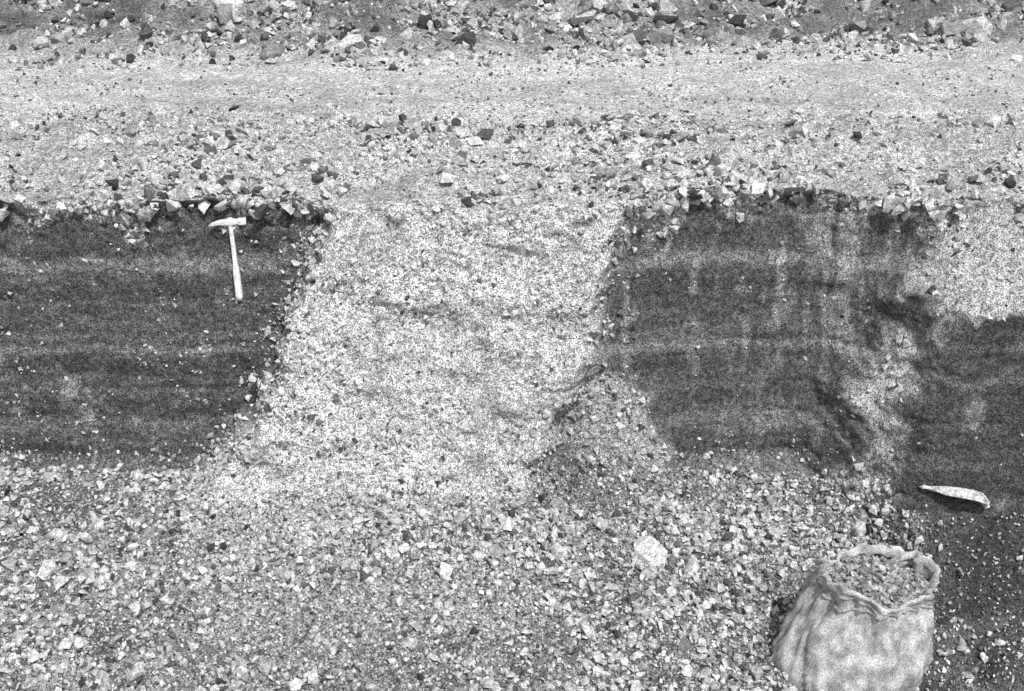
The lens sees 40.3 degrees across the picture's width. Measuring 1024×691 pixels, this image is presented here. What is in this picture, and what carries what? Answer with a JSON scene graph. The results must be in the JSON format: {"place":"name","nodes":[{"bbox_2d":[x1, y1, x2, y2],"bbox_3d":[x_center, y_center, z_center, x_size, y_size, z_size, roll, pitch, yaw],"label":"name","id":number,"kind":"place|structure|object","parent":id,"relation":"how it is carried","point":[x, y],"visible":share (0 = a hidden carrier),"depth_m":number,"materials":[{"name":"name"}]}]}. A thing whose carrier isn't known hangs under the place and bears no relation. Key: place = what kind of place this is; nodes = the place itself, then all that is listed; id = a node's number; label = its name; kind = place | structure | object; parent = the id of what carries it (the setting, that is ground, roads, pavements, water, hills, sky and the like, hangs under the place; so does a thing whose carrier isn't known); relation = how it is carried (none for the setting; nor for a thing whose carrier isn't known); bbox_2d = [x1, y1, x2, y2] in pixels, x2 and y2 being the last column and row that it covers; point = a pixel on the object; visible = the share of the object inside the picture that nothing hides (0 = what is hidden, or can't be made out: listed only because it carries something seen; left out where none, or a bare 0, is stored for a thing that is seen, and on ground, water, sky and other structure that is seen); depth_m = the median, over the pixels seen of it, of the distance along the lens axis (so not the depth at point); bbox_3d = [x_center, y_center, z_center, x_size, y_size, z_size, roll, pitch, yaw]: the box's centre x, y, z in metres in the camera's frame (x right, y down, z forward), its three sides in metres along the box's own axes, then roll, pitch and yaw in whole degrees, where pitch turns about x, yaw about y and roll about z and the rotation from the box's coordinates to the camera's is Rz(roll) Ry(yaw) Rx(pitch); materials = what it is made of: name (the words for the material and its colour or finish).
{"place":"outdoors","nodes":[
{"label":"outdoors","id":0,"kind":"place"},
{"bbox_2d":[0,0,1023,690],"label":"ground","id":1,"kind":"structure","parent":0,"point":[960,368],"depth_m":6.41,"materials":[{"name":"grey gravel"}]},
{"bbox_2d":[209,217,246,300],"bbox_3d":[-1.275,-0.392,6.352,0.170,0.388,0.038,-4,19,-2],"label":"hammer","id":2,"kind":"object","parent":1,"relation":"on","point":[229,222],"visible":1,"depth_m":6.32,"materials":[{"name":"metal"}]},
{"bbox_2d":[101,196,645,690],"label":"gravel chute","id":3,"kind":"object","parent":1,"relation":"on","point":[317,366],"visible":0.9,"depth_m":6.26,"materials":[{"name":"gravel"}]},
{"bbox_2d":[0,449,1023,690],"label":"rubble heap","id":4,"kind":"object","parent":1,"relation":"on","point":[494,553],"visible":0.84,"depth_m":5.99,"materials":[{"name":"stone"}]},
{"bbox_2d":[0,449,1023,690],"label":"rubble fines","id":5,"kind":"object","parent":4,"relation":"on","point":[287,635],"visible":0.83,"depth_m":5.95,"materials":[{"name":"gravel"}]},
{"bbox_2d":[592,517,607,529],"bbox_3d":[0.399,0.797,6.258,0.079,0.048,0.092,26,6,-12],"label":"shale block","id":6,"kind":"object","parent":4,"relation":"on","point":[601,523],"depth_m":6.23,"materials":[{"name":"stone"}]},
{"bbox_2d":[632,535,667,567],"bbox_3d":[0.609,0.914,6.146,0.097,0.120,0.208,-19,29,-39],"label":"shale block","id":7,"kind":"object","parent":4,"relation":"on","point":[648,548],"depth_m":6.12,"materials":[{"name":"stone"}]},
{"bbox_2d":[682,556,699,578],"bbox_3d":[0.772,0.970,6.064,0.083,0.054,0.111,-25,30,15],"label":"shale block","id":8,"kind":"object","parent":4,"relation":"on","point":[692,566],"depth_m":6.04,"materials":[{"name":"stone"}]},
{"bbox_2d":[744,525,755,538],"bbox_3d":[1.063,0.847,6.267,0.070,0.044,0.098,-18,18,43],"label":"shale block","id":9,"kind":"object","parent":4,"relation":"on","point":[750,531],"depth_m":6.26,"materials":[{"name":"stone"}]},
{"bbox_2d":[770,544,940,690],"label":"canvas sack","id":10,"kind":"object","parent":4,"relation":"on","point":[860,617],"visible":1,"depth_m":5.36,"materials":[{"name":"fabric"}]},
{"bbox_2d":[919,485,989,508],"bbox_3d":[1.974,0.677,6.223,0.321,0.102,0.073,1,22,3],"label":"rock splinter","id":11,"kind":"object","parent":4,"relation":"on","point":[971,495],"visible":1,"depth_m":6.20,"materials":[{"name":"stone"}]},
{"bbox_2d":[0,0,1023,209],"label":"verge stones","id":12,"kind":"object","parent":1,"relation":"on","point":[417,129],"visible":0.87,"depth_m":7.18,"materials":[{"name":"grey gravel"}]},
{"bbox_2d":[0,0,1023,62],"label":"bank rubble","id":13,"kind":"object","parent":1,"relation":"on","point":[228,10],"visible":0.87,"depth_m":10.00,"materials":[{"name":"stone"}]},
{"bbox_2d":[0,179,1023,507],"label":"wall debris","id":14,"kind":"object","parent":1,"relation":"on","point":[672,225],"depth_m":6.34,"materials":[{"name":"stone"}]},
{"bbox_2d":[0,155,1023,225],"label":"lip rubble","id":15,"kind":"object","parent":1,"relation":"on","point":[258,210],"visible":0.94,"depth_m":6.28,"materials":[{"name":"stone"}]}
]}

